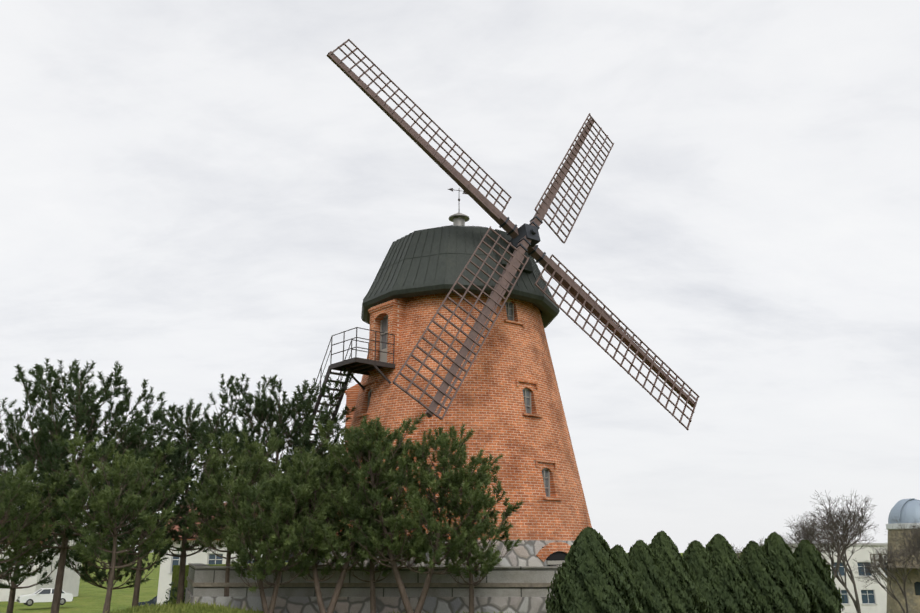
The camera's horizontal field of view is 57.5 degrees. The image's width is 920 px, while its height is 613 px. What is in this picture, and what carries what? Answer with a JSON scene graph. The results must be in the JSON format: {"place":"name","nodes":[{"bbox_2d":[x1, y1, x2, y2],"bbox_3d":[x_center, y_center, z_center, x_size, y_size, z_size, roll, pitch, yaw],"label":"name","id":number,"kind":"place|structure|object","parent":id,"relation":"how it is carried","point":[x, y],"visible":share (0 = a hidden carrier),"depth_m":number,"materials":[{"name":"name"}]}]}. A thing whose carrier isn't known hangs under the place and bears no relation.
{"place":"outdoors","nodes":[
{"label":"outdoors","id":0,"kind":"place"},
{"bbox_2d":[0,552,739,612],"bbox_3d":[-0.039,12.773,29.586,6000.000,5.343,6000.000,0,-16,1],"label":"ground","id":1,"kind":"structure","parent":0,"point":[89,598],"depth_m":93.64,"materials":[{"name":"green plant"}]},
{"bbox_2d":[0,542,81,601],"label":"house walls","id":2,"kind":"structure","parent":1,"relation":"on","point":[71,582],"depth_m":90.68,"materials":[{"name":"white paint"}]},
{"bbox_2d":[0,460,85,578],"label":"pine","id":3,"kind":"object","parent":1,"relation":"on","point":[13,483],"depth_m":21.51,"materials":[{"name":"green plant"}]},
{"bbox_2d":[16,588,72,605],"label":"white car","id":4,"kind":"object","parent":1,"relation":"on","point":[43,595],"visible":0.83,"depth_m":75.82,"materials":[{"name":"white paint"}]},
{"bbox_2d":[0,397,101,612],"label":"pine","id":5,"kind":"object","parent":1,"relation":"on","point":[41,558],"depth_m":27.87,"materials":[{"name":"green plant"}]},
{"bbox_2d":[0,358,175,612],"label":"pine","id":6,"kind":"object","parent":1,"relation":"on","point":[53,449],"depth_m":23.45,"materials":[{"name":"green plant"}]},
{"bbox_2d":[58,446,183,611],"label":"pine","id":7,"kind":"object","parent":1,"relation":"on","point":[81,570],"depth_m":31.48,"materials":[{"name":"green plant"}]},
{"bbox_2d":[54,430,192,612],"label":"pine","id":8,"kind":"object","parent":1,"relation":"on","point":[136,504],"depth_m":20.22,"materials":[{"name":"green plant"}]},
{"bbox_2d":[138,596,156,605],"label":"dark car","id":9,"kind":"object","parent":1,"relation":"on","point":[153,600],"visible":0.21,"depth_m":71.74,"materials":[{"name":"grey paint"}]},
{"bbox_2d":[88,417,212,607],"bbox_3d":[-9.532,6.601,25.378,3.992,6.537,4.044,0,-16,1],"label":"pine","id":10,"kind":"object","parent":1,"relation":"on","point":[176,460],"depth_m":25.30,"materials":[{"name":"green plant"}]},
{"bbox_2d":[162,581,185,603],"bbox_3d":[-9.360,10.393,28.404,2.465,2.087,2.418,0,-16,1],"label":"shrub","id":11,"kind":"object","parent":1,"relation":"on","point":[171,598],"depth_m":28.22,"materials":[{"name":"green plant"}]},
{"bbox_2d":[127,386,259,603],"bbox_3d":[-8.599,6.520,26.802,4.282,7.513,4.716,0,-16,1],"label":"pine","id":12,"kind":"object","parent":1,"relation":"on","point":[182,426],"depth_m":26.54,"materials":[{"name":"green plant"}]},
{"bbox_2d":[157,540,290,604],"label":"white house walls","id":13,"kind":"structure","parent":1,"relation":"on","point":[165,577],"depth_m":59.71,"materials":[{"name":"white paint"}]},
{"bbox_2d":[165,503,229,539],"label":"white house roof","id":14,"kind":"structure","parent":13,"relation":"on","point":[176,527],"depth_m":61.24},
{"bbox_2d":[168,553,253,599],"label":"white house frames","id":15,"kind":"structure","parent":13,"relation":"attached to","point":[215,559],"depth_m":59.85,"materials":[{"name":"white wood"}]},
{"bbox_2d":[169,554,290,597],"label":"windows","id":16,"kind":"structure","parent":13,"relation":"attached to","point":[211,556],"depth_m":59.89,"materials":[{"name":"glass"}]},
{"bbox_2d":[170,562,287,602],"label":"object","id":17,"kind":"object","parent":1,"relation":"on","point":[175,574],"visible":0.04,"depth_m":30.28,"materials":[{"name":"green plant"}]},
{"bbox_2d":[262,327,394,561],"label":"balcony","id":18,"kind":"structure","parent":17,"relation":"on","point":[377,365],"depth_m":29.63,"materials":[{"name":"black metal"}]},
{"bbox_2d":[300,362,381,471],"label":"fire stair treads","id":19,"kind":"object","parent":18,"relation":"attached to","point":[333,381],"visible":0.06,"depth_m":29.99,"materials":[{"name":"black metal"}]},
{"bbox_2d":[177,426,307,596],"bbox_3d":[-6.358,6.067,23.999,3.739,5.074,3.481,0,-16,1],"label":"pine","id":20,"kind":"object","parent":1,"relation":"on","point":[239,463],"depth_m":23.68,"materials":[{"name":"green plant"}]},
{"bbox_2d":[207,461,335,612],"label":"pine","id":21,"kind":"object","parent":1,"relation":"on","point":[273,539],"depth_m":21.64,"materials":[{"name":"green plant"}]},
{"bbox_2d":[204,368,354,551],"bbox_3d":[-6.181,6.148,28.797,5.395,8.393,4.755,0,-16,1],"label":"pine","id":22,"kind":"object","parent":1,"relation":"on","point":[304,407],"depth_m":28.74,"materials":[{"name":"green plant"}]},
{"bbox_2d":[106,600,517,612],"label":"grass","id":23,"kind":"structure","parent":1,"relation":"on","point":[182,607],"depth_m":19.71,"materials":[{"name":"green plant"}]},
{"bbox_2d":[287,440,343,564],"bbox_3d":[-5.141,7.764,29.647,3.678,6.126,3.621,0,-16,1],"label":"pine","id":24,"kind":"object","parent":1,"relation":"on","point":[317,447],"depth_m":29.61,"materials":[{"name":"green plant"}]},
{"bbox_2d":[260,420,409,612],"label":"pine","id":25,"kind":"object","parent":1,"relation":"on","point":[325,549],"depth_m":22.23,"materials":[{"name":"green plant"}]},
{"bbox_2d":[185,587,555,612],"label":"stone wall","id":26,"kind":"structure","parent":1,"relation":"on","point":[430,605],"depth_m":23.02,"materials":[{"name":"stone"}]},
{"bbox_2d":[187,565,557,596],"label":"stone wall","id":27,"kind":"structure","parent":26,"relation":"on","point":[496,575],"depth_m":23.23,"materials":[{"name":"grey stone"}]},
{"bbox_2d":[186,576,552,586],"bbox_3d":[-2.543,8.561,26.154,14.044,0.110,6.181,0,-16,1],"label":"wall coping","id":28,"kind":"object","parent":27,"relation":"on","point":[190,581],"visible":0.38,"depth_m":23.18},
{"bbox_2d":[188,563,561,567],"bbox_3d":[-2.543,8.115,26.290,14.032,0.035,6.196,0,-16,1],"label":"wall coping","id":29,"kind":"object","parent":27,"relation":"on","point":[198,565],"visible":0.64,"depth_m":23.34,"materials":[{"name":"concrete"}]},
{"bbox_2d":[337,460,406,612],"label":"pine","id":30,"kind":"object","parent":1,"relation":"on","point":[385,553],"depth_m":22.38,"materials":[{"name":"green plant"}]},
{"bbox_2d":[316,412,503,612],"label":"pine","id":31,"kind":"object","parent":1,"relation":"on","point":[412,520],"depth_m":21.73,"materials":[{"name":"green plant"}]},
{"bbox_2d":[335,293,591,540],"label":"mill tower","id":32,"kind":"structure","parent":1,"relation":"on","point":[487,405],"depth_m":28.79,"materials":[{"name":"orange brick"}]},
{"bbox_2d":[345,382,360,441],"bbox_3d":[-3.824,4.346,32.902,0.992,2.880,1.540,-3,-17,12],"label":"door surround","id":33,"kind":"object","parent":32,"relation":"attached to","point":[351,393],"visible":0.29,"depth_m":32.44,"materials":[{"name":"brick"}]},
{"bbox_2d":[368,298,406,371],"bbox_3d":[-2.547,0.928,30.752,0.992,2.880,1.540,14,-21,-39],"label":"door surround","id":34,"kind":"object","parent":32,"relation":"attached to","point":[394,310],"visible":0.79,"depth_m":30.37,"materials":[{"name":"brick"}]},
{"bbox_2d":[369,303,547,496],"bbox_3d":[-0.455,3.975,32.398,7.163,7.190,7.258,0,-16,1],"label":"window glass","id":35,"kind":"object","parent":32,"relation":"attached to","point":[384,328],"visible":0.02,"depth_m":30.60,"materials":[{"name":"grey glass"}]},
{"bbox_2d":[367,300,549,496],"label":"window frames","id":36,"kind":"structure","parent":32,"relation":"attached to","point":[382,357],"depth_m":30.47,"materials":[{"name":"wood"}]},
{"bbox_2d":[356,319,561,500],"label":"window hoods","id":37,"kind":"object","parent":32,"relation":"attached to","point":[517,381],"depth_m":29.04,"materials":[{"name":"brick"}]},
{"bbox_2d":[361,225,559,327],"bbox_3d":[-0.039,-1.271,33.678,7.889,3.760,7.889,0,-16,1],"label":"windmill cap","id":38,"kind":"object","parent":32,"relation":"on","point":[544,304],"visible":0.56,"depth_m":30.68,"materials":[{"name":"grey metal"}]},
{"bbox_2d":[363,225,554,311],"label":"cap seams","id":39,"kind":"object","parent":38,"relation":"attached to","point":[456,253],"visible":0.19,"depth_m":31.18,"materials":[{"name":"metal"}]},
{"bbox_2d":[449,212,469,225],"bbox_3d":[-0.039,-3.393,34.297,0.860,0.960,0.860,0,-16,1],"label":"roof vent","id":40,"kind":"object","parent":38,"relation":"on","point":[459,219],"visible":0.77,"depth_m":34.12,"materials":[{"name":"silver metal"}]},
{"bbox_2d":[448,188,467,211],"bbox_3d":[-0.076,-4.376,34.568,0.920,1.120,0.083,6,-17,-20],"label":"weather vane","id":41,"kind":"object","parent":40,"relation":"on","point":[451,189],"visible":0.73,"depth_m":34.61,"materials":[{"name":"metal"}]},
{"bbox_2d":[490,229,532,273],"bbox_3d":[1.724,-1.863,31.474,1.500,1.697,1.333,12,-20,-36],"label":"cap neck","id":42,"kind":"object","parent":38,"relation":"attached to","point":[507,256],"visible":0.36,"depth_m":31.00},
{"bbox_2d":[499,216,545,262],"bbox_3d":[1.787,-2.413,31.265,2.680,1.824,1.765,-12,-20,36],"label":"sail hub","id":43,"kind":"object","parent":42,"relation":"attached to","point":[530,231],"visible":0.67,"depth_m":30.54,"materials":[{"name":"grey metal"}]},
{"bbox_2d":[326,39,699,429],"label":"windmill sails","id":44,"kind":"object","parent":43,"relation":"attached to","point":[561,277],"visible":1,"depth_m":30.37,"materials":[{"name":"brown wood"}]},
{"bbox_2d":[542,547,566,565],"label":"arched window","id":45,"kind":"structure","parent":32,"relation":"attached to","point":[558,556],"depth_m":26.89,"materials":[{"name":"black glass"}]},
{"bbox_2d":[420,463,523,612],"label":"pine","id":46,"kind":"object","parent":1,"relation":"on","point":[489,558],"depth_m":21.78,"materials":[{"name":"green plant"}]},
{"bbox_2d":[545,526,642,612],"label":"thuja","id":47,"kind":"object","parent":1,"relation":"on","point":[589,556],"depth_m":19.91,"materials":[{"name":"green plant"}]},
{"bbox_2d":[612,544,649,612],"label":"thuja","id":48,"kind":"object","parent":1,"relation":"on","point":[623,556],"depth_m":21.57,"materials":[{"name":"green plant"}]},
{"bbox_2d":[628,539,673,612],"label":"thuja","id":49,"kind":"object","parent":1,"relation":"on","point":[643,558],"depth_m":21.66,"materials":[{"name":"green plant"}]},
{"bbox_2d":[648,530,708,612],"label":"thuja","id":50,"kind":"object","parent":1,"relation":"on","point":[675,573],"depth_m":21.89,"materials":[{"name":"green plant"}]},
{"bbox_2d":[682,540,726,612],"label":"thuja","id":51,"kind":"object","parent":1,"relation":"on","point":[696,556],"visible":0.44,"depth_m":22.55,"materials":[{"name":"green plant"}]},
{"bbox_2d":[705,533,759,612],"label":"thuja","id":52,"kind":"object","parent":1,"relation":"on","point":[734,583],"depth_m":22.55,"materials":[{"name":"green plant"}]},
{"bbox_2d":[734,539,762,559],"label":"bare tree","id":53,"kind":"object","parent":1,"relation":"on","point":[760,543],"visible":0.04,"depth_m":56.20,"materials":[{"name":"brown plant"}]},
{"bbox_2d":[739,541,785,612],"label":"thuja","id":54,"kind":"object","parent":1,"relation":"on","point":[756,564],"depth_m":23.21,"materials":[{"name":"green plant"}]},
{"bbox_2d":[762,532,817,612],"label":"thuja","id":55,"kind":"object","parent":1,"relation":"on","point":[798,596],"visible":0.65,"depth_m":23.36,"materials":[{"name":"green plant"}]},
{"bbox_2d":[793,540,844,612],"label":"thuja","id":56,"kind":"object","parent":1,"relation":"on","point":[818,577],"depth_m":23.91,"materials":[{"name":"green plant"}]},
{"bbox_2d":[780,490,878,579],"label":"bare tree","id":57,"kind":"object","parent":1,"relation":"on","point":[806,532],"visible":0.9,"depth_m":51.16,"materials":[{"name":"brown plant"}]},
{"bbox_2d":[786,509,876,612],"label":"bare tree","id":58,"kind":"object","parent":1,"relation":"on","point":[841,581],"visible":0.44,"depth_m":58.78,"materials":[{"name":"brown plant"}]},
{"bbox_2d":[791,546,887,612],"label":"white block walls","id":59,"kind":"structure","parent":1,"relation":"on","point":[863,555],"depth_m":92.15,"materials":[{"name":"white paint"}]},
{"bbox_2d":[761,543,887,545],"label":"roof parapet","id":60,"kind":"structure","parent":59,"relation":"on","point":[873,544],"depth_m":93.14,"materials":[{"name":"beige concrete"}]},
{"bbox_2d":[834,562,886,604],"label":"window frames","id":61,"kind":"structure","parent":59,"relation":"in","point":[868,603],"depth_m":91.88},
{"bbox_2d":[831,562,886,602],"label":"windows","id":62,"kind":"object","parent":61,"relation":"in","point":[865,597],"depth_m":92.05,"materials":[{"name":"glass"}]},
{"bbox_2d":[849,538,919,612],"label":"bare tree","id":63,"kind":"object","parent":1,"relation":"on","point":[887,558],"visible":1,"depth_m":46.85,"materials":[{"name":"brown plant"}]},
{"bbox_2d":[885,516,919,571],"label":"bare tree","id":64,"kind":"object","parent":1,"relation":"on","point":[915,533],"visible":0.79,"depth_m":53.47,"materials":[{"name":"brown plant"}]},
{"bbox_2d":[886,529,919,612],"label":"building","id":65,"kind":"structure","parent":1,"relation":"on","point":[913,602],"depth_m":68.39,"materials":[{"name":"grey concrete"}]},
{"bbox_2d":[886,523,919,529],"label":"cornice","id":66,"kind":"structure","parent":65,"relation":"on","point":[894,525],"depth_m":69.75,"materials":[{"name":"white concrete"}]},
{"bbox_2d":[889,499,919,523],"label":"dome shutter","id":67,"kind":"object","parent":66,"relation":"on","point":[910,513],"depth_m":69.77,"materials":[{"name":"silver metal"}]},
{"bbox_2d":[888,498,919,523],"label":"observatory dome ribs","id":68,"kind":"object","parent":67,"relation":"attached to","point":[896,509],"visible":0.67,"depth_m":70.53,"materials":[{"name":"silver metal"}]},
{"bbox_2d":[914,539,919,594],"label":"windows","id":69,"kind":"structure","parent":65,"relation":"in","point":[917,587],"depth_m":67.47,"materials":[{"name":"black glass"}]},
{"bbox_2d":[317,540,573,565],"bbox_3d":[-0.039,9.693,30.483,10.947,2.200,10.947,0,-16,1],"label":"stone foundation","id":70,"kind":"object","parent":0,"point":[524,552],"depth_m":26.19,"materials":[{"name":"grey stone"}]},
{"bbox_2d":[536,542,570,561],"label":"brick arch","id":71,"kind":"structure","parent":70,"relation":"attached to","point":[545,552],"depth_m":26.79,"materials":[{"name":"orange brick"}]},
{"bbox_2d":[546,560,564,564],"bbox_3d":[3.216,8.389,26.776,1.300,0.530,0.130,13,-21,-38],"label":"window sill","id":72,"kind":"structure","parent":70,"relation":"attached to","point":[553,562],"depth_m":26.59,"materials":[{"name":"grey stone"}]},
{"bbox_2d":[0,0,919,552],"label":"sky","id":73,"kind":"structure","parent":0,"point":[193,192],"materials":[{"name":"white"}]},
{"bbox_2d":[870,554,919,583],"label":"observatory gallery","id":74,"kind":"object","parent":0,"point":[892,579],"visible":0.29,"depth_m":68.16,"materials":[{"name":"grey metal"}]}
]}

